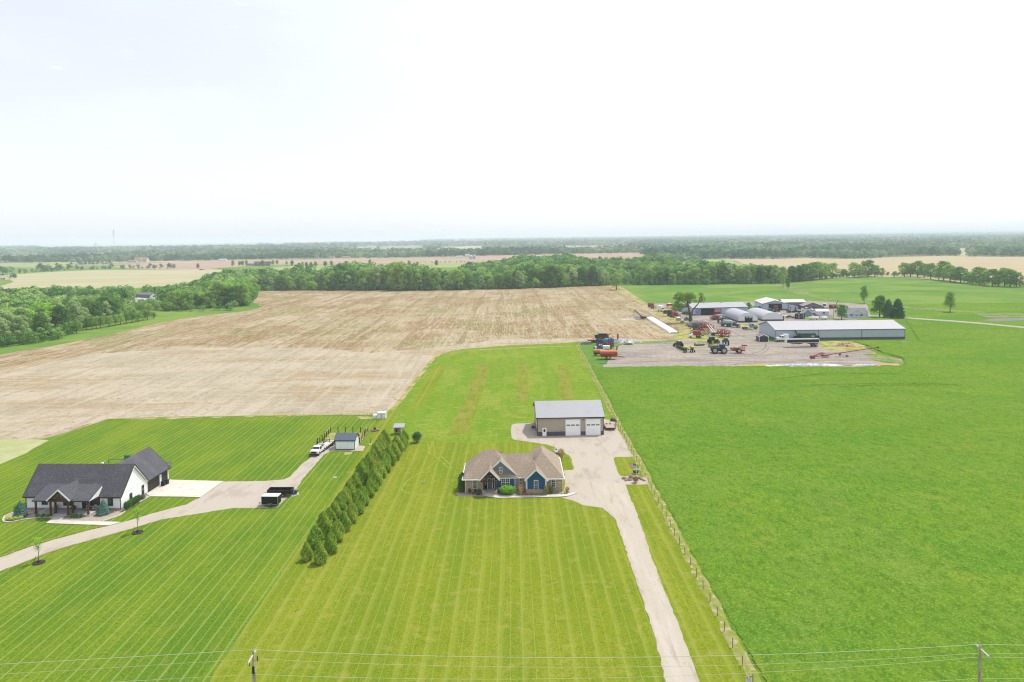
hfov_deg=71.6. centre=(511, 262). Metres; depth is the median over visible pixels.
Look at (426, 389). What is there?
unmown strip
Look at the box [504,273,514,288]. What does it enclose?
broadleaf tree
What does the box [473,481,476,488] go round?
window
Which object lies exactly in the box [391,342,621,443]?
back lawn
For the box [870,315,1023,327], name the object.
farm road
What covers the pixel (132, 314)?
orchard tree
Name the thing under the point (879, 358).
yard edge grass
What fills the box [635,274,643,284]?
broadleaf tree
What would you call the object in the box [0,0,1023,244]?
sky
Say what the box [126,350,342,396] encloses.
stubble track
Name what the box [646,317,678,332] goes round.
silage bag
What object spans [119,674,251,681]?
power line
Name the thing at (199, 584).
striped lawn
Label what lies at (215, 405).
stubble track
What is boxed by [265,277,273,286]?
broadleaf tree
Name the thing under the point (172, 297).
broadleaf tree
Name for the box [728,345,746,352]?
trailed sprayer
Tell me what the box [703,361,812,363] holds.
yard track
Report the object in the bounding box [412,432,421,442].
evergreen bush
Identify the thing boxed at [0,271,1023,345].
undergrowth
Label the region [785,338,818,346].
hopper trailer
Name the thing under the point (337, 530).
arborvitae tree
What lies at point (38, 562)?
sapling
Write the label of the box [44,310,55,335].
broadleaf tree
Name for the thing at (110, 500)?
window
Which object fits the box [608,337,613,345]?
machinery rack
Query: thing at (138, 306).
broadleaf tree
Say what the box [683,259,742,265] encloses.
fallow field
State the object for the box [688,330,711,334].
rubble heap
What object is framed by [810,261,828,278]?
hedgerow tree
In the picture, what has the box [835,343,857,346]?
soil heap
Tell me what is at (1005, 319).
grey track
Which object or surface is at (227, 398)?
stubble track
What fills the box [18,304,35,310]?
broadleaf tree
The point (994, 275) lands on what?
hedgerow tree
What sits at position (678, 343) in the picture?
tractor
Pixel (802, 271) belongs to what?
hedgerow tree
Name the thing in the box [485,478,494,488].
front door
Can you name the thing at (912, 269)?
hedgerow tree
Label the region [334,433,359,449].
garden shed
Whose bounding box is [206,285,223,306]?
broadleaf tree
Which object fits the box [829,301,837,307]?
forage harvester
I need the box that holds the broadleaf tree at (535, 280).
[531,278,538,287]
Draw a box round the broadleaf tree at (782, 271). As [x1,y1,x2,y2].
[778,266,788,277]
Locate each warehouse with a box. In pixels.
[183,244,216,245]
[223,243,250,244]
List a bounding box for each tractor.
[673,340,683,346]
[707,336,719,343]
[710,344,727,353]
[722,337,728,344]
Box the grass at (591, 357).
[578,342,620,367]
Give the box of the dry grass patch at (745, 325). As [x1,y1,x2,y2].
[740,323,759,329]
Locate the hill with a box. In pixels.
[848,231,1020,233]
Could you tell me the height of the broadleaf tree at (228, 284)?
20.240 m
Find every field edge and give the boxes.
[105,414,373,419]
[388,342,573,410]
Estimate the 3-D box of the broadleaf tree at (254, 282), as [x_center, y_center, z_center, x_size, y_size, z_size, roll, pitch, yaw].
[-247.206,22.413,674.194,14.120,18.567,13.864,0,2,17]
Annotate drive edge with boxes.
[0,524,146,571]
[0,525,104,556]
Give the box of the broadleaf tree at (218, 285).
[208,281,225,306]
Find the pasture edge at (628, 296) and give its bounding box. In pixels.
[612,288,647,305]
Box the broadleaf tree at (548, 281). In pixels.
[546,273,556,287]
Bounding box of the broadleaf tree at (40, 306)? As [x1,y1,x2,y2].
[30,301,51,311]
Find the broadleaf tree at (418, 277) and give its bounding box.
[413,273,425,289]
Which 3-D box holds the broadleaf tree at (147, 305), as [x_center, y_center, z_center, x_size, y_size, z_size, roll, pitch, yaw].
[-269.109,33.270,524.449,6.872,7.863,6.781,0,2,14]
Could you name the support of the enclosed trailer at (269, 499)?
on the gravel drive at (223, 495)
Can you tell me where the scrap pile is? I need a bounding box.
[580,341,592,344]
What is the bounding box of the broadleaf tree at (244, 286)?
[235,282,249,305]
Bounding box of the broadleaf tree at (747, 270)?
[743,265,751,283]
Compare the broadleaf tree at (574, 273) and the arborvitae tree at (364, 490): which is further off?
the broadleaf tree at (574, 273)
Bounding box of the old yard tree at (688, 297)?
[671,291,705,321]
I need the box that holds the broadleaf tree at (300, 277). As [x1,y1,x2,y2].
[296,274,306,287]
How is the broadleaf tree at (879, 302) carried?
on the house yard grass at (872, 317)
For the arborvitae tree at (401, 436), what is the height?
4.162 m
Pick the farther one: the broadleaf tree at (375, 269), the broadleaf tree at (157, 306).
the broadleaf tree at (375, 269)
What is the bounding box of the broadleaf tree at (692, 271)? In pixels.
[689,268,701,280]
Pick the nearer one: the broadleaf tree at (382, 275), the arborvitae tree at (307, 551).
the arborvitae tree at (307, 551)
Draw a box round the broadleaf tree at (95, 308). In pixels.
[87,301,103,324]
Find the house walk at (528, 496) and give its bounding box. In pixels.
[486,492,577,497]
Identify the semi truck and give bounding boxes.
[669,311,680,316]
[742,323,758,328]
[774,333,788,341]
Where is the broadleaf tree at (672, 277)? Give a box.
[667,273,675,284]
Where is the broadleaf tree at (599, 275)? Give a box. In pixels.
[596,266,605,282]
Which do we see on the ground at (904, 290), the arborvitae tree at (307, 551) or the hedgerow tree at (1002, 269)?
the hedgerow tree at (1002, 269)
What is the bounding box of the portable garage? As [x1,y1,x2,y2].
[755,333,768,341]
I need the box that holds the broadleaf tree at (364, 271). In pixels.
[355,267,372,289]
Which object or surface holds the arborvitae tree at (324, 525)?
on the long lawn at (434, 569)
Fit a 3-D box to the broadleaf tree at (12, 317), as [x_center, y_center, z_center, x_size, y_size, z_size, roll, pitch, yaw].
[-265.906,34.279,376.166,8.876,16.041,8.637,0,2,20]
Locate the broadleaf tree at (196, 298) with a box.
[192,293,200,307]
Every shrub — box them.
[124,501,129,509]
[498,485,515,494]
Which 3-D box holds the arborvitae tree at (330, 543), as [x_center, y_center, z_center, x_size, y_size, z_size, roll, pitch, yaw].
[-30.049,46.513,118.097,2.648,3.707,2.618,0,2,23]
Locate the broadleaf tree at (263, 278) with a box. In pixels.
[258,274,265,289]
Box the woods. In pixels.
[0,253,787,311]
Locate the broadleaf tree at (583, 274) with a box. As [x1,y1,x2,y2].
[577,267,588,285]
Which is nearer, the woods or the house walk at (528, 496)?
the house walk at (528, 496)
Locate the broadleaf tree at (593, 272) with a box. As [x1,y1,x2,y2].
[587,265,598,285]
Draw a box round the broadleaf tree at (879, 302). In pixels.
[870,295,887,316]
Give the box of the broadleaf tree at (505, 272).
[502,270,513,281]
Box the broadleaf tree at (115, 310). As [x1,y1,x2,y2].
[107,300,118,315]
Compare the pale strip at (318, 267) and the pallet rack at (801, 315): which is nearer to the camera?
the pallet rack at (801, 315)
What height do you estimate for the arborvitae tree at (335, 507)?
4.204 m
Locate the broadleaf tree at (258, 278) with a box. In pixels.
[255,275,262,284]
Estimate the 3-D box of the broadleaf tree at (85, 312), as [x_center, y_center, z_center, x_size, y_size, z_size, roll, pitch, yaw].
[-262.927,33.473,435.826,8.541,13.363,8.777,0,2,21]
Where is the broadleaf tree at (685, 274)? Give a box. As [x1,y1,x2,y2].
[681,272,687,283]
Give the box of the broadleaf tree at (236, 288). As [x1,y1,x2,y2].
[227,285,241,306]
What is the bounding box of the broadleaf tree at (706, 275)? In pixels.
[701,269,710,283]
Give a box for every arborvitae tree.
[301,542,313,561]
[304,524,324,550]
[313,542,328,565]
[316,511,333,539]
[323,532,338,554]
[325,507,336,526]
[330,500,341,519]
[330,519,344,542]
[334,492,347,511]
[339,510,352,532]
[341,486,351,505]
[344,478,355,497]
[346,501,357,523]
[351,472,362,489]
[352,488,366,513]
[355,461,368,484]
[360,458,369,478]
[361,486,370,505]
[364,479,374,497]
[365,451,373,470]
[366,468,380,490]
[368,461,382,484]
[370,442,382,460]
[370,449,377,461]
[375,439,384,451]
[378,433,386,449]
[378,459,386,476]
[379,451,391,472]
[381,429,391,445]
[384,445,396,465]
[391,435,404,452]
[391,442,402,458]
[399,434,407,450]
[402,430,409,444]
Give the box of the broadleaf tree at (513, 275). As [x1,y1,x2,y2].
[512,270,520,284]
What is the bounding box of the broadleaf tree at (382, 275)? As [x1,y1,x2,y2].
[377,266,387,289]
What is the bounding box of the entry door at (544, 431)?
[542,428,546,435]
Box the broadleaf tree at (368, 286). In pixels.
[363,275,373,289]
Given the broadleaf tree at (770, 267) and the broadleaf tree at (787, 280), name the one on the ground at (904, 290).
the broadleaf tree at (770, 267)
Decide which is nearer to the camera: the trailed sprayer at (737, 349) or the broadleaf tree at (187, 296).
the trailed sprayer at (737, 349)
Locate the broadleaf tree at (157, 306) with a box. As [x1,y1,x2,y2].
[153,301,159,310]
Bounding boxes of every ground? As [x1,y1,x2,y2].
[0,240,1017,268]
[0,256,1023,654]
[325,432,367,441]
[673,328,723,341]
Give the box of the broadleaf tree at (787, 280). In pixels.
[785,277,790,287]
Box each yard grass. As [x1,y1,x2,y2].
[580,340,676,343]
[805,316,903,319]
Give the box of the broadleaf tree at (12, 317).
[5,313,18,335]
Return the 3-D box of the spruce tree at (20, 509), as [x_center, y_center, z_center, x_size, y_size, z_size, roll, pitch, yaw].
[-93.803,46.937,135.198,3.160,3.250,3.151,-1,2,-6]
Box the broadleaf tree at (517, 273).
[514,270,521,288]
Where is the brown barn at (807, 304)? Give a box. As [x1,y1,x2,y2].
[799,301,821,308]
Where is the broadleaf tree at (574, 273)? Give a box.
[567,267,577,285]
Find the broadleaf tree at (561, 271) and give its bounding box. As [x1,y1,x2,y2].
[555,264,568,286]
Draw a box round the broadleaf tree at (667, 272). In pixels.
[663,269,671,282]
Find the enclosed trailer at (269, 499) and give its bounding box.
[259,493,280,506]
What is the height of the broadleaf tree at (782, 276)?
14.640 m
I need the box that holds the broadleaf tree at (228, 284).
[222,282,232,305]
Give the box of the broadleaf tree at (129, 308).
[123,306,135,311]
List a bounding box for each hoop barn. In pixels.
[724,308,757,321]
[746,308,783,320]
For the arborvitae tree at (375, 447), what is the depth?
165.03 m
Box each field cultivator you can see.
[696,322,713,330]
[717,329,731,336]
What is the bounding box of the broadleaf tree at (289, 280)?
[285,276,293,289]
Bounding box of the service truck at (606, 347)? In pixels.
[593,344,609,349]
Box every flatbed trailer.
[323,440,334,446]
[604,423,615,429]
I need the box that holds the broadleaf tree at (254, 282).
[248,277,260,292]
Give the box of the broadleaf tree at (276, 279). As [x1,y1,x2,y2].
[274,275,282,285]
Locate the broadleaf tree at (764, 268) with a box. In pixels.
[763,267,769,281]
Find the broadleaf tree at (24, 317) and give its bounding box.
[17,315,31,333]
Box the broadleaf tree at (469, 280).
[464,273,474,286]
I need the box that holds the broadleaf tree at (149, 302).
[143,300,155,309]
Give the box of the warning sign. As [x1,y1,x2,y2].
[746,676,751,681]
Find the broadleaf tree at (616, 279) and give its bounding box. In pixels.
[610,272,622,289]
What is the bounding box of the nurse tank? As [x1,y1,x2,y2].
[593,349,602,355]
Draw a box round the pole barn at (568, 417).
[533,400,604,435]
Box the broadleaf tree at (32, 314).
[25,308,34,326]
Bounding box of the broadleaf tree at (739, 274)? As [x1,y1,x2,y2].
[734,267,745,283]
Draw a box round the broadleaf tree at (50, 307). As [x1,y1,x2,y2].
[40,305,63,313]
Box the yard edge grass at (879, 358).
[863,353,905,364]
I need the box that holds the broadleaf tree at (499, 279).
[494,274,506,287]
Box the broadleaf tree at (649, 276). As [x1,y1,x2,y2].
[646,273,654,284]
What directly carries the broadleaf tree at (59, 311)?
on the field margin
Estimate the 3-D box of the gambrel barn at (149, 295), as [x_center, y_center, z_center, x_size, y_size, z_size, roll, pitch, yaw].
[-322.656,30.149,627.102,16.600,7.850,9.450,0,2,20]
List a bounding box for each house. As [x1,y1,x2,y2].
[0,275,9,279]
[134,257,149,261]
[253,261,271,265]
[462,445,564,495]
[800,308,812,315]
[839,308,868,317]
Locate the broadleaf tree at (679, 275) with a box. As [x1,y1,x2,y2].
[676,272,682,283]
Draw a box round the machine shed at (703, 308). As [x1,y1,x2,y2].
[683,301,748,314]
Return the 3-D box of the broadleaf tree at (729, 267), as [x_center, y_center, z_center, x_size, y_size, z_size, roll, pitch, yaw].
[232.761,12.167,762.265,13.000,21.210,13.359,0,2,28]
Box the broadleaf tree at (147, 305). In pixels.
[144,303,153,310]
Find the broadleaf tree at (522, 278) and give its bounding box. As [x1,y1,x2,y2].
[517,274,524,288]
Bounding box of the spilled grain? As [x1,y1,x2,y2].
[876,363,901,365]
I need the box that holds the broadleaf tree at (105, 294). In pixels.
[100,293,113,298]
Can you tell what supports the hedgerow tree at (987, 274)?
on the ground at (904, 290)
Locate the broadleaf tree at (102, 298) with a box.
[95,295,114,322]
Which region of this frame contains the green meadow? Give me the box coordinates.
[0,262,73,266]
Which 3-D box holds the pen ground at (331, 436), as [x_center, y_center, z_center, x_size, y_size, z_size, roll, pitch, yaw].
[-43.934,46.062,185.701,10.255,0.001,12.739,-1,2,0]
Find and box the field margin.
[0,304,262,348]
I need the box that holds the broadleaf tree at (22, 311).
[12,307,32,334]
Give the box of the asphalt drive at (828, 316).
[812,315,832,317]
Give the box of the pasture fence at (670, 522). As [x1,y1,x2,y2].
[577,344,756,681]
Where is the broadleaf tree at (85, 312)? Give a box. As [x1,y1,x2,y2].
[78,306,90,327]
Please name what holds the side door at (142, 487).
in the white farmhouse
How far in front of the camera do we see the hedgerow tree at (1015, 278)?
662.44 m
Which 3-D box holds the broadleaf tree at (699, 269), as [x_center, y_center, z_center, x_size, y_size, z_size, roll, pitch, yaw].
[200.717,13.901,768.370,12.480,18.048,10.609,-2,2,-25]
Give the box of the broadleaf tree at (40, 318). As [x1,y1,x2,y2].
[29,312,49,337]
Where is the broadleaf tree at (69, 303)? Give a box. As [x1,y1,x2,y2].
[65,300,80,320]
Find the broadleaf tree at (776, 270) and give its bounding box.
[768,264,780,282]
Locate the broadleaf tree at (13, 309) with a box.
[10,307,34,328]
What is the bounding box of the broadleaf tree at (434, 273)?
[430,269,441,286]
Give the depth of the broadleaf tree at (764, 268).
768.52 m
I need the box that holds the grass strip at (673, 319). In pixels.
[653,307,689,327]
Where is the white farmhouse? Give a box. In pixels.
[22,447,170,517]
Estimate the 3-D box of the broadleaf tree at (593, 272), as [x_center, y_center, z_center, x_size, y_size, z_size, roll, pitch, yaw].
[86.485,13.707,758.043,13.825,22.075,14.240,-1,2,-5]
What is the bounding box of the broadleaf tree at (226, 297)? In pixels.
[221,287,234,305]
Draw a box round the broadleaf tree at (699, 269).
[695,267,702,280]
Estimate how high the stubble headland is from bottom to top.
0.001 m
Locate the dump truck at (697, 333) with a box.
[689,330,703,337]
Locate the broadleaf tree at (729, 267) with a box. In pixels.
[723,264,735,283]
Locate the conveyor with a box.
[707,324,717,335]
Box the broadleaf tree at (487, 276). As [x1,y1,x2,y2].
[483,274,492,288]
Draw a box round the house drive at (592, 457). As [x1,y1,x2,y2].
[511,419,699,681]
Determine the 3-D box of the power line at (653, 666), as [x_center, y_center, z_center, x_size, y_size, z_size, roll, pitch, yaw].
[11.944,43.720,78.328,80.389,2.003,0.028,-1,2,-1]
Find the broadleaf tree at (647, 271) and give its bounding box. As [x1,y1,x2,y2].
[643,268,653,281]
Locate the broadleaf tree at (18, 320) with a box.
[9,316,26,342]
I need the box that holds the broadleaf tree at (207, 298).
[202,290,215,307]
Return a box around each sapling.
[31,537,45,564]
[132,507,142,533]
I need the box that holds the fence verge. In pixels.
[576,344,761,681]
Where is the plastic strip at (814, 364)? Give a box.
[765,363,840,365]
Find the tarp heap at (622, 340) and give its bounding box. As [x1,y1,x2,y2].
[617,338,633,343]
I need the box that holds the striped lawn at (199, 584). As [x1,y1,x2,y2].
[0,416,380,681]
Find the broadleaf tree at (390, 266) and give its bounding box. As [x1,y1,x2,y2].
[381,261,397,289]
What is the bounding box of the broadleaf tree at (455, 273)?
[448,269,465,289]
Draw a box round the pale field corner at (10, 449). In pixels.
[0,439,47,463]
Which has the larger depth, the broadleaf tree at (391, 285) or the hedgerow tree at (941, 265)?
the hedgerow tree at (941, 265)
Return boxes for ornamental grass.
[518,485,523,494]
[543,485,548,494]
[557,448,564,458]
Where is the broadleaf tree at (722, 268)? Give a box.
[717,262,732,283]
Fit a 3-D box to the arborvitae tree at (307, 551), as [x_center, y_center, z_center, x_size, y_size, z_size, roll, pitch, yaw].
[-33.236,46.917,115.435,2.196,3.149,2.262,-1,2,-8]
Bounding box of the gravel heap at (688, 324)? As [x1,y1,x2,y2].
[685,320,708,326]
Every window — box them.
[89,498,99,505]
[108,498,112,505]
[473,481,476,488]
[501,479,509,485]
[534,480,537,488]
[551,480,555,486]
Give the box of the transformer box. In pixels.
[290,488,298,494]
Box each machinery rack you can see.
[596,337,603,344]
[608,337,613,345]
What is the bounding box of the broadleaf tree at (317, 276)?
[314,272,322,289]
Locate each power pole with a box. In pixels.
[247,648,257,681]
[975,642,990,681]
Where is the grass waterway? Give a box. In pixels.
[773,284,1023,316]
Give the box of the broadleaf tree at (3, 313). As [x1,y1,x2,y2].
[0,309,13,332]
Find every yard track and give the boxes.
[700,362,795,365]
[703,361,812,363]
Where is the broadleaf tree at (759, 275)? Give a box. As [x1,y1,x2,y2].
[755,266,765,282]
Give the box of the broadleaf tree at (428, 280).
[422,276,434,289]
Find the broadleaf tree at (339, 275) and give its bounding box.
[331,270,345,289]
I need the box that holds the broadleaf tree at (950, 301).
[943,291,955,311]
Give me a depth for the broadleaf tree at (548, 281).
733.39 m
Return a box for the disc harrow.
[689,323,701,329]
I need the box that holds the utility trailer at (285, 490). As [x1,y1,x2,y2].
[265,487,293,496]
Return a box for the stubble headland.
[0,338,663,438]
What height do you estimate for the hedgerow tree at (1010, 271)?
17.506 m
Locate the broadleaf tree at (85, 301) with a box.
[80,298,92,313]
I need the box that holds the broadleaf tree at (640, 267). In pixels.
[635,265,646,272]
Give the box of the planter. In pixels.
[676,346,694,352]
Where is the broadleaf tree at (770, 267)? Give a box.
[766,265,774,280]
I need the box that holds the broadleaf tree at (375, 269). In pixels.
[371,265,382,289]
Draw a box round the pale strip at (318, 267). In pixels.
[261,262,479,271]
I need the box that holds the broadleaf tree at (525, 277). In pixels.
[521,270,527,285]
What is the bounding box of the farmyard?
[603,301,909,366]
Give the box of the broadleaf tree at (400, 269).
[385,261,407,290]
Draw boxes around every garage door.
[147,476,159,492]
[161,470,167,480]
[565,419,580,435]
[586,419,600,434]
[760,337,766,341]
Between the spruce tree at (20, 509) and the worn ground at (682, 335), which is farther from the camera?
the worn ground at (682, 335)
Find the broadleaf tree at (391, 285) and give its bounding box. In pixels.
[388,278,397,289]
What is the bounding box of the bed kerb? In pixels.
[2,496,149,522]
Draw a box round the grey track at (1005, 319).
[986,318,1023,320]
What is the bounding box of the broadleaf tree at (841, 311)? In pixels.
[834,304,848,318]
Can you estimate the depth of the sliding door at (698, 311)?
463.02 m
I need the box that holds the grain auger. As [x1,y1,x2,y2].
[810,346,878,357]
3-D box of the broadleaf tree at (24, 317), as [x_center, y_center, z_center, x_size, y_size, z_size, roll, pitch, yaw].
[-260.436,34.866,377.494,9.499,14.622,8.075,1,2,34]
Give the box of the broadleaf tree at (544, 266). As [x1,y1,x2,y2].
[542,263,554,286]
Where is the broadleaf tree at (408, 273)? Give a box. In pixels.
[401,268,415,289]
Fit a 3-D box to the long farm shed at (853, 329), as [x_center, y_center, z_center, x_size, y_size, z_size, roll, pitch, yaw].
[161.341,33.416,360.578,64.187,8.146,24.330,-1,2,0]
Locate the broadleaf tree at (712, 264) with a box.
[704,262,717,282]
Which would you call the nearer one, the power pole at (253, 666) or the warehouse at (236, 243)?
the power pole at (253, 666)
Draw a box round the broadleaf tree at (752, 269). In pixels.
[746,265,755,281]
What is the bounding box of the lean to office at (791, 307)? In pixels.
[788,305,797,309]
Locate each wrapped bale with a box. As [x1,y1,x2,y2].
[377,411,381,418]
[382,411,386,418]
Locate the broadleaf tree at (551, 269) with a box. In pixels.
[544,265,558,284]
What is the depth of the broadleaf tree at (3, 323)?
363.99 m
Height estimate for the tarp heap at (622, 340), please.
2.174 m
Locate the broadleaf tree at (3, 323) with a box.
[0,319,11,339]
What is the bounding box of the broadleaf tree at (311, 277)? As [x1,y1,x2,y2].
[307,275,317,284]
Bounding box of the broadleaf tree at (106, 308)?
[101,301,111,322]
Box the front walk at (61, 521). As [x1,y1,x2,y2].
[46,517,119,525]
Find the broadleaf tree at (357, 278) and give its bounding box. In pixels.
[355,275,364,289]
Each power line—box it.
[0,649,252,664]
[11,659,242,673]
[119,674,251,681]
[254,644,979,657]
[256,657,975,678]
[267,653,974,666]
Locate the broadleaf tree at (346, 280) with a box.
[343,275,352,288]
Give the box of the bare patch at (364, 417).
[357,416,372,418]
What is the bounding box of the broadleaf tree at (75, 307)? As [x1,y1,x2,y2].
[68,302,84,327]
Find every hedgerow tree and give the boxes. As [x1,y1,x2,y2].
[788,266,798,281]
[796,265,806,281]
[800,264,815,280]
[808,262,821,279]
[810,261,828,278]
[827,263,840,277]
[848,262,862,277]
[855,266,866,276]
[860,260,877,276]
[869,264,879,275]
[878,268,885,274]
[898,262,912,276]
[905,263,916,276]
[909,260,924,276]
[918,263,931,277]
[922,263,935,278]
[933,261,950,280]
[941,264,956,280]
[946,267,959,281]
[952,267,968,282]
[961,272,972,283]
[967,266,986,284]
[976,270,990,284]
[983,269,999,285]
[991,271,1004,286]
[995,267,1011,286]
[1003,269,1018,286]
[1009,272,1023,286]
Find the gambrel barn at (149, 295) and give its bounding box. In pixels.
[136,292,157,299]
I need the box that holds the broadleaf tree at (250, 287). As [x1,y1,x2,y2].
[240,280,255,294]
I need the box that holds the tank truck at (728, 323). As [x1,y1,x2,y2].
[720,319,740,327]
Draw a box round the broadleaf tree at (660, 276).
[655,271,665,284]
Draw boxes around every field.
[0,269,221,289]
[0,286,692,438]
[111,253,644,269]
[439,246,481,248]
[591,318,1023,681]
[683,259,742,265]
[727,257,1023,285]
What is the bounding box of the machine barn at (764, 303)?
[754,297,787,309]
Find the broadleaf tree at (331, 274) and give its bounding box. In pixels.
[329,272,335,283]
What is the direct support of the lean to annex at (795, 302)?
on the farmyard
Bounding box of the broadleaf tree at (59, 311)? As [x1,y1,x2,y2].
[49,305,71,326]
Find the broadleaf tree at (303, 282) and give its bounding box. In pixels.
[299,279,307,289]
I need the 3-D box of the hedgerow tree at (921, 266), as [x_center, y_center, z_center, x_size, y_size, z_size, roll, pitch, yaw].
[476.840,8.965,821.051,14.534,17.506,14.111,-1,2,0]
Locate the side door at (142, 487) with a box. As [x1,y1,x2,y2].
[141,485,144,493]
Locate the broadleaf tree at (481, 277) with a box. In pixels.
[478,275,484,288]
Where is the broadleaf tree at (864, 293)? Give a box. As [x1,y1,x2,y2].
[860,285,868,300]
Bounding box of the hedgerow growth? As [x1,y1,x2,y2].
[0,259,464,277]
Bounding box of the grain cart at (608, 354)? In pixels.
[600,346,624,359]
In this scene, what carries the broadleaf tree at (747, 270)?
on the ground at (904, 290)
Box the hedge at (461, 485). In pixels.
[457,474,464,491]
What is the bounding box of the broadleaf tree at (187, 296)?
[177,290,194,309]
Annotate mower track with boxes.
[403,461,434,485]
[427,442,447,467]
[431,441,449,464]
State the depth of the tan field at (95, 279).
1043.16 m
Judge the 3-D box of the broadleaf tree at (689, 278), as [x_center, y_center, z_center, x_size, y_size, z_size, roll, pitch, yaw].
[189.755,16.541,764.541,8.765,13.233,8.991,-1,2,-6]
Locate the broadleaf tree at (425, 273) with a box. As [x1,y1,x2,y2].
[418,270,428,289]
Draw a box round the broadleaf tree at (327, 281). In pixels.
[322,274,331,289]
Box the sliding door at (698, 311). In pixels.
[696,309,700,314]
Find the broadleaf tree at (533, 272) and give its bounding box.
[527,267,539,283]
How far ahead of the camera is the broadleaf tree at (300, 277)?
747.66 m
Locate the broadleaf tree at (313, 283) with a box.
[308,281,316,289]
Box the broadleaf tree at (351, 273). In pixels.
[344,270,356,289]
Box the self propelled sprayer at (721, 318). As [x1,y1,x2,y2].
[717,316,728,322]
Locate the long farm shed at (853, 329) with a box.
[758,320,905,339]
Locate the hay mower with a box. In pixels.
[708,343,721,346]
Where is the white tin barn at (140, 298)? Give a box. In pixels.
[129,297,149,302]
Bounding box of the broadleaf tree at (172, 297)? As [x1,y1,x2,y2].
[166,291,177,309]
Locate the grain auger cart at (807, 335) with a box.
[793,329,819,338]
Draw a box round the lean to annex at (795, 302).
[779,299,805,308]
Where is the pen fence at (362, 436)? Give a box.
[317,427,367,443]
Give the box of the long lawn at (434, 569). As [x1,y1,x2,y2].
[210,354,745,681]
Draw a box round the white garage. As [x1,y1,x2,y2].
[813,309,829,314]
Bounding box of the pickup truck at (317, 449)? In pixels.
[309,444,325,454]
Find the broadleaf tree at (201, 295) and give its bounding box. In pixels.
[197,292,206,305]
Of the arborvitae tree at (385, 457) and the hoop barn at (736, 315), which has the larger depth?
the hoop barn at (736, 315)
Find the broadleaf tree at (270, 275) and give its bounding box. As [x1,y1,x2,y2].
[265,274,274,287]
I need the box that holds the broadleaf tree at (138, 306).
[135,303,143,309]
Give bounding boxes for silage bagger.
[634,310,645,318]
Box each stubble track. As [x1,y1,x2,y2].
[103,407,305,414]
[110,357,280,382]
[115,401,328,410]
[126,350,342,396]
[194,359,290,394]
[196,393,298,398]
[218,378,349,405]
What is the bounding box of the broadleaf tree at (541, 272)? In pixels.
[537,269,546,286]
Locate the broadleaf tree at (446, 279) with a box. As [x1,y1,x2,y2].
[443,276,449,289]
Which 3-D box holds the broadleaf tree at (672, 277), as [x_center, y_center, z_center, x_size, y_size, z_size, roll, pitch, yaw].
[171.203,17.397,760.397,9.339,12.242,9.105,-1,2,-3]
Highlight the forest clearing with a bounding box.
[960,248,967,255]
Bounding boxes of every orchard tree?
[71,319,82,332]
[81,316,91,329]
[87,316,97,328]
[92,316,100,327]
[98,315,104,327]
[104,316,113,326]
[110,314,119,323]
[115,313,124,324]
[122,312,130,323]
[127,312,136,322]
[133,310,143,321]
[140,310,147,319]
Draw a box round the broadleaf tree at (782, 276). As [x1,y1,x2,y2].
[780,273,785,284]
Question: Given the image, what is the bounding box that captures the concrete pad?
[146,479,222,496]
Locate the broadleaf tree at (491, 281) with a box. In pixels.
[487,279,494,288]
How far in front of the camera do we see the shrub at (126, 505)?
137.69 m
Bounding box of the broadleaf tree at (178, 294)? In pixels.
[175,290,182,308]
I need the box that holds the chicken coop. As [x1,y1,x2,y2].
[393,423,404,434]
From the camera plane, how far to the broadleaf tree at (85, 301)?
443.09 m
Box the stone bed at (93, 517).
[4,494,147,520]
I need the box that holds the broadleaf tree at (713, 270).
[709,266,717,283]
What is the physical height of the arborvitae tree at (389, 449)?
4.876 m
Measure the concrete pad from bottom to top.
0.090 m
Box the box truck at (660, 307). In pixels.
[657,305,664,310]
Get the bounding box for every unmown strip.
[407,365,446,410]
[448,364,490,434]
[516,364,528,402]
[558,364,573,399]
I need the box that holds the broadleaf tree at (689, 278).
[684,272,691,282]
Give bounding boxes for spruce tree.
[12,501,29,517]
[95,500,111,516]
[882,299,893,317]
[890,298,905,317]
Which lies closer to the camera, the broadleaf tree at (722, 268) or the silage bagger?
the silage bagger
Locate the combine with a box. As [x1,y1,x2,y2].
[592,333,610,341]
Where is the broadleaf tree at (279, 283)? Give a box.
[276,276,285,289]
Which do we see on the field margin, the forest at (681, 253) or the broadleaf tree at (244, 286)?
the broadleaf tree at (244, 286)
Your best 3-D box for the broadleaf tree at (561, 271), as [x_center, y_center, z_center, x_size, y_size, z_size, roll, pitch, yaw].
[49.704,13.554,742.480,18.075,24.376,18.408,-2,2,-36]
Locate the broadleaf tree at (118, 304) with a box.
[112,297,122,311]
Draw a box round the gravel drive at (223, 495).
[0,442,364,570]
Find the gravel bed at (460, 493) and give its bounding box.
[455,491,568,495]
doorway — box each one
[701,308,714,314]
[745,316,752,321]
[769,304,781,309]
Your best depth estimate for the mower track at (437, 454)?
171.19 m
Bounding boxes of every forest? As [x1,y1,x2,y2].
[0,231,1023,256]
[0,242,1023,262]
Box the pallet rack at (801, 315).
[795,313,804,318]
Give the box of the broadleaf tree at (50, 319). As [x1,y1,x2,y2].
[35,313,53,331]
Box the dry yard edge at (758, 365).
[742,364,774,365]

